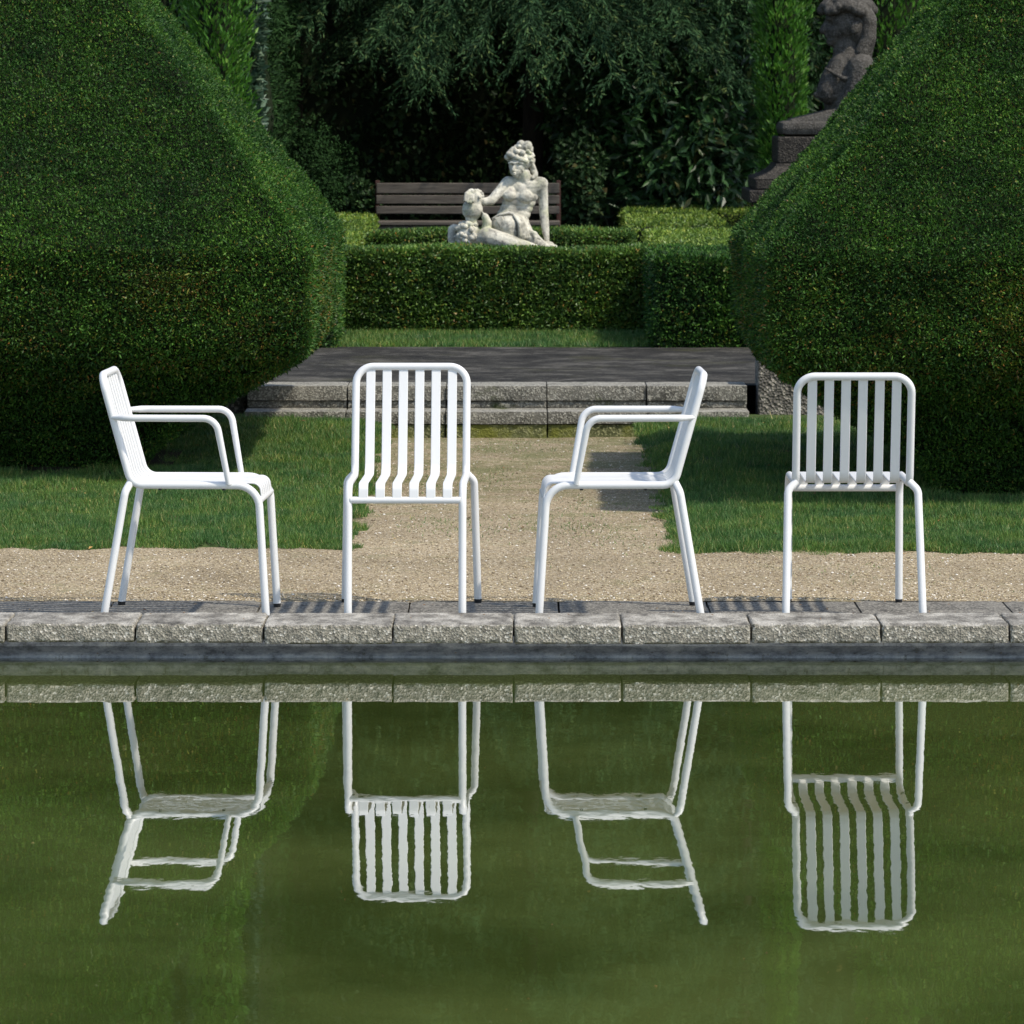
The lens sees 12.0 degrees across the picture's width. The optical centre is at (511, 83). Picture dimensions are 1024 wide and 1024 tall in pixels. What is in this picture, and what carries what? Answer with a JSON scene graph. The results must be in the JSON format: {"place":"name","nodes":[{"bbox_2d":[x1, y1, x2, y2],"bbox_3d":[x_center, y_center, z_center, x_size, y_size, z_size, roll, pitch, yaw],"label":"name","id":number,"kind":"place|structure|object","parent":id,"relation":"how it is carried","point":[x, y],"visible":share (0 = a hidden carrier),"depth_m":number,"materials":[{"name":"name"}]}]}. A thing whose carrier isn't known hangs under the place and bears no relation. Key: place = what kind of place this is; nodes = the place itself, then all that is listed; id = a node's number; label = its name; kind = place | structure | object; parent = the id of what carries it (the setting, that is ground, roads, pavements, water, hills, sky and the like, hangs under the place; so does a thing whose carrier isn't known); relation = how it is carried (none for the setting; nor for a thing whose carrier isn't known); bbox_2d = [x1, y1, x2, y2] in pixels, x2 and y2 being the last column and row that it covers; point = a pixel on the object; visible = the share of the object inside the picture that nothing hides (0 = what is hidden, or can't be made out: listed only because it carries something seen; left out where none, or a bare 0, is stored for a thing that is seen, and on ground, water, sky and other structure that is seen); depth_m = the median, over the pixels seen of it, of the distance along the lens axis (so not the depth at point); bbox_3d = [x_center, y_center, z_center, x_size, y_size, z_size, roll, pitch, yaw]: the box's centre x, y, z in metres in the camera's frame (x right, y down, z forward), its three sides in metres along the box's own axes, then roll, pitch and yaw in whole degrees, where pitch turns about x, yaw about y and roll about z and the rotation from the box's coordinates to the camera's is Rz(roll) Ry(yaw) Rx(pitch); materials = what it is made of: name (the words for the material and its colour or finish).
{"place":"outdoors","nodes":[
{"label":"outdoors","id":0,"kind":"place"},
{"bbox_2d":[159,0,188,26],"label":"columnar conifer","id":1,"kind":"object","parent":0,"point":[172,9],"depth_m":33.75,"materials":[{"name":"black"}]},
{"bbox_2d":[0,413,365,546],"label":"lawn","id":2,"kind":"structure","parent":0,"point":[206,544],"depth_m":20.89,"materials":[{"name":"green plant"}]},
{"bbox_2d":[0,415,210,474],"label":"soil bed","id":3,"kind":"object","parent":2,"relation":"on","point":[156,459],"visible":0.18,"depth_m":21.55,"materials":[{"name":"brown soil"}]},
{"bbox_2d":[169,0,197,36],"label":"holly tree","id":4,"kind":"object","parent":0,"point":[176,12],"visible":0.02,"depth_m":34.10,"materials":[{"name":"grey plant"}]},
{"bbox_2d":[341,345,654,347],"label":"lawn","id":5,"kind":"structure","parent":0,"point":[525,346],"depth_m":28.31,"materials":[{"name":"green plant"}]},
{"bbox_2d":[343,241,657,331],"bbox_3d":[-0.428,1.263,29.910,2.734,0.614,0.508,0,0,0],"label":"box hedge","id":6,"kind":"object","parent":5,"relation":"on","point":[453,285],"visible":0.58,"depth_m":29.71,"materials":[{"name":"green plant"}]},
{"bbox_2d":[448,140,557,246],"bbox_3d":[-0.043,0.727,30.546,0.721,0.748,0.357,0,0,0],"label":"stone statue","id":7,"kind":"object","parent":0,"point":[522,190],"visible":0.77,"depth_m":30.51,"materials":[{"name":"white stone"}]},
{"bbox_2d":[0,658,1023,1023],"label":"pool water","id":8,"kind":"structure","parent":0,"point":[438,840],"depth_m":11.94,"materials":[{"name":"green liquid"}]},
{"bbox_2d":[13,420,1022,1022],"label":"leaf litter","id":9,"kind":"object","parent":8,"relation":"on","point":[505,602],"visible":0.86,"depth_m":17.46,"materials":[{"name":"brown plant"}]},
{"bbox_2d":[0,435,1023,602],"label":"gravel path","id":10,"kind":"structure","parent":0,"point":[501,501],"depth_m":17.93,"materials":[{"name":"beige gravel"}]},
{"bbox_2d":[0,0,347,467],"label":"pyramid hedge","id":11,"kind":"object","parent":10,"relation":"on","point":[172,231],"visible":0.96,"depth_m":20.87,"materials":[{"name":"green plant"}]},
{"bbox_2d":[0,327,1023,596],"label":"grass","id":12,"kind":"structure","parent":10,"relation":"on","point":[724,523],"depth_m":20.13,"materials":[{"name":"green plant"}]},
{"bbox_2d":[727,0,1023,493],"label":"pyramid hedge","id":13,"kind":"object","parent":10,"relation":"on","point":[879,228],"visible":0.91,"depth_m":19.91,"materials":[{"name":"green plant"}]},
{"bbox_2d":[269,347,754,384],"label":"terrace","id":14,"kind":"structure","parent":0,"point":[568,364],"depth_m":26.56,"materials":[{"name":"stone"}]},
{"bbox_2d":[113,387,1002,635],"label":"ground","id":15,"kind":"structure","parent":0,"point":[750,406],"depth_m":27.20,"materials":[{"name":"soil"}]},
{"bbox_2d":[213,394,247,413],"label":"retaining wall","id":16,"kind":"structure","parent":15,"relation":"on","point":[239,405],"depth_m":24.50,"materials":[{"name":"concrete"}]},
{"bbox_2d":[245,382,748,437],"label":"stone steps","id":17,"kind":"structure","parent":15,"relation":"on","point":[516,410],"depth_m":24.40,"materials":[{"name":"grey stone"}]},
{"bbox_2d":[0,601,1023,643],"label":"pool coping","id":18,"kind":"object","parent":15,"relation":"on","point":[583,622],"visible":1,"depth_m":15.64,"materials":[{"name":"stone"}]},
{"bbox_2d":[99,366,280,616],"bbox_3d":[-1.068,1.350,16.160,0.568,0.810,0.477,0,0,3],"label":"garden armchair","id":19,"kind":"object","parent":18,"relation":"on","point":[140,476],"visible":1,"depth_m":16.09,"materials":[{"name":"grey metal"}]},
{"bbox_2d":[341,363,481,612],"bbox_3d":[-0.345,1.350,16.221,0.476,0.810,0.568,0,0,1],"label":"garden chair","id":20,"kind":"object","parent":18,"relation":"on","point":[369,369],"visible":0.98,"depth_m":16.42,"materials":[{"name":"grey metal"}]},
{"bbox_2d":[532,366,706,612],"bbox_3d":[0.356,1.350,16.160,0.568,0.810,0.477,0,0,-1],"label":"garden armchair","id":21,"kind":"object","parent":18,"relation":"on","point":[668,476],"visible":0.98,"depth_m":15.97,"materials":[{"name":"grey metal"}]},
{"bbox_2d":[782,373,926,612],"bbox_3d":[1.122,1.350,16.208,0.476,0.810,0.568,0,0,0],"label":"garden chair","id":22,"kind":"object","parent":18,"relation":"on","point":[796,479],"visible":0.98,"depth_m":15.99,"materials":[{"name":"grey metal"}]},
{"bbox_2d":[755,358,833,414],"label":"retaining wall","id":23,"kind":"structure","parent":15,"relation":"on","point":[773,395],"depth_m":24.42,"materials":[{"name":"stone"}]},
{"bbox_2d":[659,414,1021,551],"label":"lawn","id":24,"kind":"structure","parent":0,"point":[773,416],"depth_m":21.87,"materials":[{"name":"green plant"}]},
{"label":"upper ground","id":25,"kind":"structure","parent":0,"visible":0},
{"bbox_2d":[178,0,262,118],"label":"columnar conifer","id":26,"kind":"object","parent":25,"relation":"on","point":[215,27],"visible":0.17,"depth_m":32.89,"materials":[{"name":"green plant"}]},
{"bbox_2d":[235,0,271,128],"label":"holly tree","id":27,"kind":"object","parent":25,"relation":"on","point":[257,75],"visible":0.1,"depth_m":33.54,"materials":[{"name":"green plant"}]},
{"bbox_2d":[254,0,306,161],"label":"yew hedge","id":28,"kind":"object","parent":25,"relation":"on","point":[277,95],"visible":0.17,"depth_m":37.72,"materials":[{"name":"green plant"}]},
{"bbox_2d":[283,111,358,210],"bbox_3d":[-1.501,0.888,37.475,0.674,1.382,0.718,0,0,0],"label":"round shrub","id":29,"kind":"object","parent":25,"relation":"on","point":[305,151],"visible":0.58,"depth_m":37.41,"materials":[{"name":"green plant"}]},
{"bbox_2d":[318,249,347,347],"bbox_3d":[-1.812,1.263,28.854,1.673,0.626,1.696,0,0,0],"label":"box hedge","id":30,"kind":"object","parent":25,"relation":"on","point":[336,333],"visible":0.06,"depth_m":28.16,"materials":[{"name":"green plant"}]},
{"bbox_2d":[335,211,379,245],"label":"box hedge","id":31,"kind":"object","parent":25,"relation":"on","point":[357,226],"visible":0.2,"depth_m":34.76,"materials":[{"name":"green plant"}]},
{"bbox_2d":[327,172,387,214],"bbox_3d":[-1.204,1.130,37.719,0.496,0.897,0.490,0,0,0],"label":"ivy clump","id":32,"kind":"object","parent":25,"relation":"on","point":[362,199],"visible":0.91,"depth_m":37.59,"materials":[{"name":"green plant"}]},
{"bbox_2d":[285,0,500,161],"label":"drooping conifer","id":33,"kind":"object","parent":25,"relation":"on","point":[340,12],"visible":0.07,"depth_m":40.26,"materials":[{"name":"green plant"}]},
{"bbox_2d":[375,180,560,228],"bbox_3d":[-0.340,1.145,37.285,1.431,0.801,0.610,0,0,0],"label":"park bench","id":34,"kind":"object","parent":25,"relation":"on","point":[433,188],"visible":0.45,"depth_m":37.47,"materials":[{"name":"brown wood"}]},
{"bbox_2d":[364,224,637,246],"bbox_3d":[-0.077,1.266,33.422,1.923,0.616,0.555,0,0,0],"label":"box hedge","id":35,"kind":"object","parent":25,"relation":"on","point":[568,235],"visible":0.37,"depth_m":33.23,"materials":[{"name":"green plant"}]},
{"bbox_2d":[278,0,830,225],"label":"drooping conifer","id":36,"kind":"object","parent":25,"relation":"on","point":[530,40],"visible":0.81,"depth_m":38.19,"materials":[{"name":"green plant"}]},
{"bbox_2d":[549,120,609,226],"bbox_3d":[0.530,0.933,38.499,0.511,1.292,0.652,0,0,0],"label":"ivy clump","id":37,"kind":"object","parent":25,"relation":"on","point":[583,189],"visible":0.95,"depth_m":38.39,"materials":[{"name":"green plant"}]},
{"bbox_2d":[516,0,691,228],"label":"laurel shrub","id":38,"kind":"object","parent":25,"relation":"on","point":[568,129],"visible":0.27,"depth_m":40.17,"materials":[{"name":"green plant"}]},
{"bbox_2d":[302,0,926,234],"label":"ivy hedge","id":39,"kind":"object","parent":25,"relation":"on","point":[478,139],"visible":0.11,"depth_m":42.85,"materials":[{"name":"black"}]},
{"bbox_2d":[502,0,755,177],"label":"drooping conifer","id":40,"kind":"object","parent":25,"relation":"on","point":[559,34],"visible":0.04,"depth_m":40.52,"materials":[{"name":"green plant"}]},
{"bbox_2d":[581,0,767,227],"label":"laurel shrub","id":41,"kind":"object","parent":25,"relation":"on","point":[689,162],"visible":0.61,"depth_m":39.12,"materials":[{"name":"green plant"}]},
{"bbox_2d":[616,202,750,243],"bbox_3d":[1.726,1.258,37.249,1.818,0.625,5.587,0,0,0],"label":"box hedge","id":42,"kind":"object","parent":25,"relation":"on","point":[638,219],"visible":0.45,"depth_m":36.54,"materials":[{"name":"green plant"}]},
{"bbox_2d":[642,224,731,245],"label":"box hedge","id":43,"kind":"object","parent":25,"relation":"on","point":[690,235],"visible":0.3,"depth_m":32.12,"materials":[{"name":"green plant"}]},
{"bbox_2d":[641,242,747,347],"bbox_3d":[1.508,1.256,28.853,1.491,0.632,1.705,0,0,0],"label":"box hedge","id":44,"kind":"object","parent":25,"relation":"on","point":[686,292],"visible":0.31,"depth_m":28.07,"materials":[{"name":"green plant"}]},
{"bbox_2d":[688,0,832,185],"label":"laurel shrub","id":45,"kind":"object","parent":25,"relation":"on","point":[816,104],"visible":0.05,"depth_m":40.62,"materials":[{"name":"green plant"}]},
{"bbox_2d":[741,136,814,206],"bbox_3d":[2.669,0.958,34.900,1.992,1.167,1.185,0,0,0],"label":"stone pedestal","id":46,"kind":"object","parent":25,"relation":"on","point":[786,150],"visible":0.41,"depth_m":34.52,"materials":[{"name":"grey stone"}]},
{"bbox_2d":[776,0,877,136],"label":"figure statue","id":47,"kind":"object","parent":46,"relation":"on","point":[848,28],"visible":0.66,"depth_m":34.74,"materials":[{"name":"stone"}]},
{"bbox_2d":[746,0,815,171],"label":"columnar conifer","id":48,"kind":"object","parent":25,"relation":"on","point":[785,62],"visible":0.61,"depth_m":36.80,"materials":[{"name":"green plant"}]},
{"bbox_2d":[820,0,925,109],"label":"columnar conifer","id":49,"kind":"object","parent":25,"relation":"on","point":[893,17],"visible":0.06,"depth_m":38.34,"materials":[{"name":"green plant"}]},
{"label":"pool bed","id":50,"kind":"structure","parent":0,"visible":0},
{"bbox_2d":[0,636,1023,657],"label":"pool wall","id":51,"kind":"structure","parent":50,"relation":"attached to","point":[135,649],"depth_m":15.78,"materials":[{"name":"grey stone"}]}
]}

